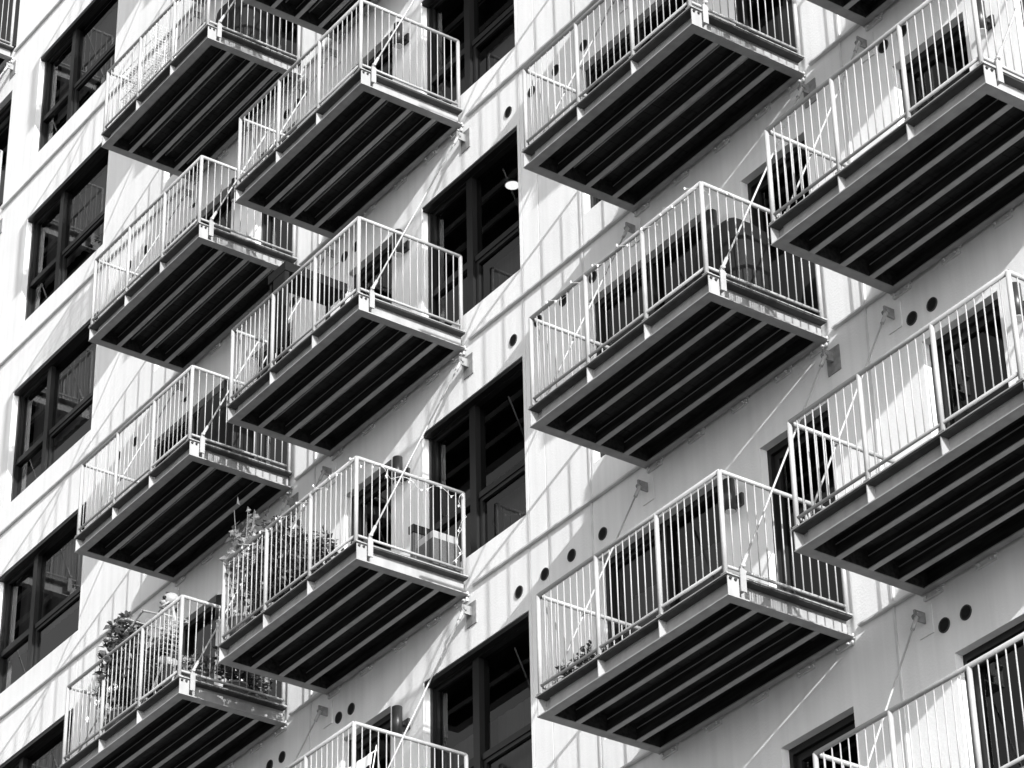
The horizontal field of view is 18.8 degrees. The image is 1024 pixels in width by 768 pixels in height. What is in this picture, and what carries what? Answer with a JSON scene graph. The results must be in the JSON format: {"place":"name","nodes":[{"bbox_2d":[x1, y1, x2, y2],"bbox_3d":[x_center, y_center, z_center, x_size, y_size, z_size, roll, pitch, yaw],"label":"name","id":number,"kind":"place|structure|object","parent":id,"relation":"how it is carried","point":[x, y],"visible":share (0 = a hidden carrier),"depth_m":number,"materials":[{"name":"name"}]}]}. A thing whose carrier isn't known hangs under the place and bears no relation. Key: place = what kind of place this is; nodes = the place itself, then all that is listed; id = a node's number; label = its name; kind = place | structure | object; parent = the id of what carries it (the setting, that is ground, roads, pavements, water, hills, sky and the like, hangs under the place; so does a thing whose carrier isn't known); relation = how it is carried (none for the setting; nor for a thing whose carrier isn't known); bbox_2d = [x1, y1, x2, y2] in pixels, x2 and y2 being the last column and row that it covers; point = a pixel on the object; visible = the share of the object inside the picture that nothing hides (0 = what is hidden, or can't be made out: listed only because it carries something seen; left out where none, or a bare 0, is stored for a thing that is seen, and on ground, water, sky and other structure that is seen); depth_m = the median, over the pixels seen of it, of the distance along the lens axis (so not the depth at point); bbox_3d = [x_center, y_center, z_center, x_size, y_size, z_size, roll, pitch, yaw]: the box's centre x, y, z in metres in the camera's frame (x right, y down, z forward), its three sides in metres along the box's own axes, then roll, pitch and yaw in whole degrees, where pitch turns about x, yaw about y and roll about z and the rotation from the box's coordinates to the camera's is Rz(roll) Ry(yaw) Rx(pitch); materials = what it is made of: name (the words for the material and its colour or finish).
{"place":"outdoors","nodes":[
{"label":"outdoors","id":0,"kind":"place"},
{"bbox_2d":[343,745,379,767],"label":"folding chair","id":1,"kind":"object","parent":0,"point":[365,761],"visible":0.86,"depth_m":31.12,"materials":[{"name":"white metal"}]},
{"bbox_2d":[0,0,1023,767],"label":"apartment building","id":2,"kind":"structure","parent":0,"point":[542,508],"depth_m":32.47,"materials":[{"name":"paint"}]},
{"bbox_2d":[0,218,2,233],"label":"balcony","id":3,"kind":"structure","parent":2,"relation":"attached to","point":[1,222],"depth_m":46.22,"materials":[{"name":"white paint"}]},
{"bbox_2d":[0,98,11,205],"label":"window","id":4,"kind":"structure","parent":2,"relation":"in","point":[5,112],"depth_m":47.75,"materials":[{"name":"black glass"}]},
{"bbox_2d":[0,0,15,70],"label":"balcony","id":5,"kind":"structure","parent":2,"relation":"attached to","point":[5,52],"depth_m":48.13,"materials":[{"name":"white paint"}]},
{"bbox_2d":[0,60,16,179],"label":"balcony","id":6,"kind":"structure","parent":2,"relation":"attached to","point":[12,67],"depth_m":47.80,"materials":[{"name":"white paint"}]},
{"bbox_2d":[0,0,19,51],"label":"balcony railing","id":7,"kind":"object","parent":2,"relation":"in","point":[5,7],"depth_m":49.19,"materials":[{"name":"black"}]},
{"bbox_2d":[0,709,72,767],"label":"window","id":8,"kind":"structure","parent":2,"relation":"in","point":[45,751],"depth_m":39.52,"materials":[{"name":"black glass"}]},
{"bbox_2d":[0,503,85,693],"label":"window","id":9,"kind":"structure","parent":2,"relation":"in","point":[41,600],"depth_m":41.11,"materials":[{"name":"black glass"}]},
{"bbox_2d":[10,313,97,501],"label":"window","id":10,"kind":"structure","parent":2,"relation":"in","point":[54,412],"depth_m":42.74,"materials":[{"name":"black glass"}]},
{"bbox_2d":[25,144,108,319],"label":"window","id":11,"kind":"structure","parent":2,"relation":"in","point":[68,227],"depth_m":44.35,"materials":[{"name":"black glass"}]},
{"bbox_2d":[38,0,117,151],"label":"window","id":12,"kind":"structure","parent":2,"relation":"in","point":[77,64],"depth_m":46.01,"materials":[{"name":"black glass"}]},
{"bbox_2d":[59,492,298,767],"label":"balcony","id":13,"kind":"structure","parent":2,"relation":"attached to","point":[182,721],"depth_m":34.38,"materials":[{"name":"white paint"}]},
{"bbox_2d":[85,663,142,731],"bbox_3d":[-4.492,3.623,35.180,0.627,1.008,0.590,20,-38,-30],"label":"potted plant","id":14,"kind":"object","parent":13,"relation":"on","point":[97,701],"visible":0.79,"depth_m":35.05,"materials":[{"name":"grey plant"}]},
{"bbox_2d":[92,610,158,727],"bbox_3d":[-4.414,3.315,35.277,0.741,1.630,0.789,20,-38,-30],"label":"potted plant","id":15,"kind":"object","parent":13,"relation":"on","point":[112,642],"visible":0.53,"depth_m":35.21,"materials":[{"name":"grey plant"}]},
{"bbox_2d":[120,651,167,710],"bbox_3d":[-4.133,3.386,34.683,0.494,0.862,0.502,20,-38,-30],"label":"potted plant","id":16,"kind":"object","parent":13,"relation":"on","point":[146,676],"visible":0.57,"depth_m":34.68,"materials":[{"name":"grey plant"}]},
{"bbox_2d":[118,592,187,693],"bbox_3d":[-4.098,3.051,34.529,0.953,1.371,0.352,-18,-36,25],"label":"skeleton decoration","id":17,"kind":"object","parent":13,"relation":"on","point":[169,598],"visible":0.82,"depth_m":34.54,"materials":[{"name":"plastic"}]},
{"bbox_2d":[174,648,220,681],"bbox_3d":[-3.454,3.179,33.992,0.511,0.443,0.536,-7,-33,10],"label":"potted plant","id":18,"kind":"object","parent":13,"relation":"on","point":[198,670],"visible":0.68,"depth_m":33.93,"materials":[{"name":"grey plant"}]},
{"bbox_2d":[212,646,253,692],"bbox_3d":[-3.045,3.188,34.372,0.535,0.822,0.559,-11,-34,15],"label":"potted plant","id":19,"kind":"object","parent":13,"relation":"on","point":[228,676],"visible":0.38,"depth_m":34.26,"materials":[{"name":"grey plant"}]},
{"bbox_2d":[241,671,273,698],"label":"potted plant","id":20,"kind":"object","parent":13,"relation":"on","point":[258,684],"visible":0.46,"depth_m":34.45,"materials":[{"name":"grey plant"}]},
{"bbox_2d":[146,602,215,695],"bbox_3d":[-3.867,3.725,36.684,0.115,1.900,1.850,20,-38,-30],"label":"window","id":21,"kind":"structure","parent":2,"relation":"in","point":[200,618],"depth_m":36.93,"materials":[{"name":"black glass"}]},
{"bbox_2d":[75,295,298,586],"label":"balcony","id":22,"kind":"structure","parent":2,"relation":"attached to","point":[170,518],"depth_m":36.21,"materials":[{"name":"white paint"}]},
{"bbox_2d":[196,390,254,458],"bbox_3d":[-3.353,0.670,36.336,0.567,1.190,0.767,20,-38,-30],"label":"covered grill","id":23,"kind":"object","parent":22,"relation":"on","point":[229,431],"visible":0.41,"depth_m":36.08,"materials":[{"name":"black"}]},
{"bbox_2d":[155,388,223,467],"bbox_3d":[-3.922,1.195,38.295,0.115,1.900,1.850,20,-38,-30],"label":"window","id":24,"kind":"structure","parent":2,"relation":"in","point":[194,417],"depth_m":39.05,"materials":[{"name":"black glass"}]},
{"bbox_2d":[88,78,306,377],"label":"balcony","id":25,"kind":"structure","parent":2,"relation":"attached to","point":[198,291],"depth_m":37.87,"materials":[{"name":"white paint"}]},
{"bbox_2d":[166,191,231,252],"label":"window","id":26,"kind":"structure","parent":2,"relation":"in","point":[224,206],"depth_m":40.02,"materials":[{"name":"black glass"}]},
{"bbox_2d":[192,0,206,6],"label":"balcony","id":27,"kind":"structure","parent":2,"relation":"attached to","point":[200,3],"depth_m":42.26,"materials":[{"name":"white paint"}]},
{"bbox_2d":[101,0,300,184],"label":"balcony","id":28,"kind":"structure","parent":2,"relation":"attached to","point":[206,88],"depth_m":39.47,"materials":[{"name":"white paint"}]},
{"bbox_2d":[118,52,162,115],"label":"wire shelf","id":29,"kind":"object","parent":28,"relation":"on","point":[136,78],"visible":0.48,"depth_m":40.45,"materials":[{"name":"white metal"}]},
{"bbox_2d":[141,24,176,91],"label":"wire shelf","id":30,"kind":"object","parent":28,"relation":"on","point":[159,50],"visible":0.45,"depth_m":40.24,"materials":[{"name":"white metal"}]},
{"bbox_2d":[215,0,267,47],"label":"covered grill","id":31,"kind":"object","parent":28,"relation":"on","point":[243,19],"visible":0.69,"depth_m":39.34,"materials":[{"name":"black"}]},
{"bbox_2d":[250,566,285,702],"bbox_3d":[-2.748,2.925,35.197,0.230,2.190,0.950,20,-38,-30],"label":"door","id":32,"kind":"structure","parent":2,"relation":"in","point":[273,685],"depth_m":34.94,"materials":[{"name":"black"}]},
{"bbox_2d":[254,328,291,477],"bbox_3d":[-2.803,0.395,36.808,0.230,2.190,0.950,20,-38,-30],"label":"door","id":33,"kind":"structure","parent":2,"relation":"in","point":[264,449],"depth_m":36.91,"materials":[{"name":"black glass"}]},
{"bbox_2d":[261,128,296,263],"bbox_3d":[-2.858,-2.135,38.418,0.230,2.190,0.950,20,-38,-30],"label":"door","id":34,"kind":"structure","parent":2,"relation":"in","point":[278,223],"depth_m":38.51,"materials":[{"name":"black glass"}]},
{"bbox_2d":[267,13,298,67],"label":"door","id":35,"kind":"structure","parent":2,"relation":"in","point":[283,34],"depth_m":40.18,"materials":[{"name":"black glass"}]},
{"bbox_2d":[242,0,377,43],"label":"balcony","id":36,"kind":"structure","parent":2,"relation":"attached to","point":[322,17],"depth_m":37.94,"materials":[{"name":"white paint"}]},
{"bbox_2d":[217,352,473,698],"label":"balcony","id":37,"kind":"structure","parent":2,"relation":"attached to","point":[333,624],"depth_m":32.16,"materials":[{"name":"white paint"}]},
{"bbox_2d":[218,498,260,635],"bbox_3d":[-2.897,2.009,33.369,0.460,1.728,0.414,20,-38,-30],"label":"potted plant","id":38,"kind":"object","parent":37,"relation":"on","point":[238,542],"visible":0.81,"depth_m":33.34,"materials":[{"name":"grey plant"}]},
{"bbox_2d":[246,514,307,609],"bbox_3d":[-2.484,2.046,33.185,0.745,1.452,0.753,20,-38,-30],"label":"potted plant","id":39,"kind":"object","parent":37,"relation":"on","point":[267,523],"visible":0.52,"depth_m":33.13,"materials":[{"name":"grey plant"}]},
{"bbox_2d":[289,525,343,583],"bbox_3d":[-2.055,1.982,32.695,0.616,1.018,0.641,20,-38,-30],"label":"potted plant","id":40,"kind":"object","parent":37,"relation":"on","point":[316,555],"visible":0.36,"depth_m":32.69,"materials":[{"name":"grey plant"}]},
{"bbox_2d":[241,458,466,563],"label":"string lights","id":41,"kind":"object","parent":37,"relation":"attached to","point":[386,475],"visible":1,"depth_m":31.99,"materials":[{"name":"silver plastic"}]},
{"bbox_2d":[408,524,459,572],"bbox_3d":[-0.802,1.729,31.987,0.390,0.640,0.380,20,-38,-30],"label":"wicker seat","id":42,"kind":"object","parent":37,"relation":"on","point":[429,544],"visible":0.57,"depth_m":31.88,"materials":[{"name":"black"}]},
{"bbox_2d":[226,128,469,460],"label":"balcony","id":43,"kind":"structure","parent":2,"relation":"attached to","point":[335,383],"depth_m":33.79,"materials":[{"name":"white paint"}]},
{"bbox_2d":[267,261,346,370],"bbox_3d":[-2.292,-0.575,34.632,0.820,1.420,0.370,20,-38,-30],"label":"bar table","id":44,"kind":"object","parent":43,"relation":"on","point":[282,273],"visible":0.62,"depth_m":34.76,"materials":[{"name":"black"}]},
{"bbox_2d":[234,0,463,243],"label":"balcony","id":45,"kind":"structure","parent":2,"relation":"attached to","point":[360,141],"depth_m":35.40,"materials":[{"name":"white paint"}]},
{"bbox_2d":[349,712,390,767],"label":"door","id":46,"kind":"structure","parent":2,"relation":"in","point":[384,723],"depth_m":32.58,"materials":[{"name":"black glass"}]},
{"bbox_2d":[351,470,390,549],"bbox_3d":[-1.503,1.970,33.712,0.230,2.160,0.950,20,-38,-30],"label":"door","id":47,"kind":"structure","parent":2,"relation":"in","point":[383,481],"depth_m":34.20,"materials":[{"name":"black glass"}]},
{"bbox_2d":[353,243,391,303],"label":"door","id":48,"kind":"structure","parent":2,"relation":"in","point":[384,254],"depth_m":35.80,"materials":[{"name":"black glass"}]},
{"bbox_2d":[363,38,392,79],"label":"door","id":49,"kind":"structure","parent":2,"relation":"in","point":[385,53],"depth_m":37.37,"materials":[{"name":"black glass"}]},
{"bbox_2d":[286,599,476,767],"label":"balcony","id":50,"kind":"structure","parent":2,"relation":"attached to","point":[468,610],"depth_m":30.44,"materials":[{"name":"white paint"}]},
{"bbox_2d":[422,0,514,103],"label":"window","id":51,"kind":"structure","parent":2,"relation":"in","point":[484,29],"depth_m":35.71,"materials":[{"name":"black glass"}]},
{"bbox_2d":[423,127,519,325],"bbox_3d":[-0.381,-1.573,34.024,0.188,1.910,1.870,20,-38,-30],"label":"window","id":52,"kind":"structure","parent":2,"relation":"in","point":[476,217],"depth_m":34.16,"materials":[{"name":"black glass"}]},
{"bbox_2d":[424,357,525,561],"bbox_3d":[-0.325,0.958,32.413,0.188,1.910,1.870,20,-38,-30],"label":"window","id":53,"kind":"structure","parent":2,"relation":"in","point":[477,450],"depth_m":32.52,"materials":[{"name":"black glass"}]},
{"bbox_2d":[424,611,531,767],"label":"window","id":54,"kind":"structure","parent":2,"relation":"in","point":[480,704],"depth_m":30.99,"materials":[{"name":"black glass"}]},
{"bbox_2d":[586,0,686,207],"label":"window","id":55,"kind":"structure","parent":2,"relation":"in","point":[594,201],"depth_m":32.45,"materials":[{"name":"black glass"}]},
{"bbox_2d":[595,221,701,456],"bbox_3d":[1.437,-0.405,30.389,0.115,1.910,1.850,20,-38,-30],"label":"window","id":56,"kind":"structure","parent":2,"relation":"in","point":[693,230],"depth_m":30.81,"materials":[{"name":"black glass"}]},
{"bbox_2d":[522,0,805,216],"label":"balcony","id":57,"kind":"structure","parent":2,"relation":"attached to","point":[677,98],"depth_m":29.97,"materials":[{"name":"white paint"}]},
{"bbox_2d":[605,486,722,648],"bbox_3d":[1.493,2.125,28.778,0.115,1.910,1.850,20,-38,-30],"label":"window","id":58,"kind":"structure","parent":2,"relation":"in","point":[710,512],"depth_m":29.09,"materials":[{"name":"black glass"}]},
{"bbox_2d":[528,78,828,473],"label":"balcony","id":59,"kind":"structure","parent":2,"relation":"attached to","point":[691,362],"depth_m":28.30,"materials":[{"name":"white paint"}]},
{"bbox_2d":[546,187,734,303],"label":"string lights","id":60,"kind":"object","parent":59,"relation":"attached to","point":[684,188],"visible":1,"depth_m":28.26,"materials":[{"name":"silver plastic"}]},
{"bbox_2d":[693,217,773,297],"bbox_3d":[2.035,-0.929,28.423,0.567,1.190,0.767,20,-38,-30],"label":"covered grill","id":61,"kind":"object","parent":59,"relation":"on","point":[741,253],"visible":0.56,"depth_m":28.25,"materials":[{"name":"black"}]},
{"bbox_2d":[535,344,854,759],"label":"balcony","id":62,"kind":"structure","parent":2,"relation":"attached to","point":[707,658],"depth_m":26.68,"materials":[{"name":"white paint"}]},
{"bbox_2d":[555,662,577,679],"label":"potted plant","id":63,"kind":"object","parent":62,"relation":"on","point":[568,672],"visible":0.41,"depth_m":27.48,"materials":[{"name":"grey plant"}]},
{"bbox_2d":[569,654,585,667],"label":"potted plant","id":64,"kind":"object","parent":62,"relation":"on","point":[581,663],"visible":0.25,"depth_m":27.45,"materials":[{"name":"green plant"}]},
{"bbox_2d":[574,640,595,666],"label":"potted plant","id":65,"kind":"object","parent":62,"relation":"on","point":[588,650],"visible":0.41,"depth_m":27.31,"materials":[{"name":"grey plant"}]},
{"bbox_2d":[734,0,795,52],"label":"door","id":66,"kind":"structure","parent":2,"relation":"in","point":[739,9],"depth_m":30.50,"materials":[{"name":"black"}]},
{"bbox_2d":[747,140,818,315],"bbox_3d":[2.556,-1.205,28.901,0.230,2.200,0.950,20,-38,-30],"label":"door","id":67,"kind":"structure","parent":2,"relation":"in","point":[761,198],"depth_m":29.19,"materials":[{"name":"black glass"}]},
{"bbox_2d":[767,410,843,610],"bbox_3d":[2.612,1.325,27.290,0.230,2.200,0.950,20,-38,-30],"label":"door","id":68,"kind":"structure","parent":2,"relation":"in","point":[775,455],"depth_m":27.61,"materials":[{"name":"black glass"}]},
{"bbox_2d":[789,713,857,767],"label":"door","id":69,"kind":"structure","parent":2,"relation":"in","point":[800,756],"depth_m":26.22,"materials":[{"name":"black glass"}]},
{"bbox_2d":[807,0,896,31],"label":"balcony","id":70,"kind":"structure","parent":2,"relation":"attached to","point":[867,15],"depth_m":28.61,"materials":[{"name":"white paint"}]},
{"bbox_2d":[764,0,1023,299],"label":"balcony","id":71,"kind":"structure","parent":2,"relation":"attached to","point":[895,212],"depth_m":26.05,"materials":[{"name":"white paint"}]},
{"bbox_2d":[787,269,1023,601],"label":"balcony","id":72,"kind":"structure","parent":2,"relation":"attached to","point":[927,520],"depth_m":24.54,"materials":[{"name":"white paint"}]},
{"bbox_2d":[812,604,1023,767],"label":"balcony","id":73,"kind":"structure","parent":2,"relation":"attached to","point":[923,617],"depth_m":22.91,"materials":[{"name":"white paint"}]},
{"bbox_2d":[899,20,969,119],"bbox_3d":[3.824,-2.169,27.383,0.230,2.150,0.950,20,-38,-30],"label":"door","id":74,"kind":"structure","parent":2,"relation":"in","point":[955,31],"depth_m":27.90,"materials":[{"name":"black glass"}]},
{"bbox_2d":[929,298,1008,431],"bbox_3d":[3.879,0.361,25.773,0.230,2.150,0.950,20,-38,-30],"label":"door","id":75,"kind":"structure","parent":2,"relation":"in","point":[988,309],"depth_m":26.21,"materials":[{"name":"black glass"}]},
{"bbox_2d":[963,621,1023,767],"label":"door","id":76,"kind":"structure","parent":2,"relation":"in","point":[1017,629],"depth_m":24.61,"materials":[{"name":"black"}]},
{"bbox_2d":[1020,0,1023,28],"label":"window","id":77,"kind":"structure","parent":2,"relation":"in","point":[1022,0],"depth_m":27.01,"materials":[{"name":"black glass"}]}
]}

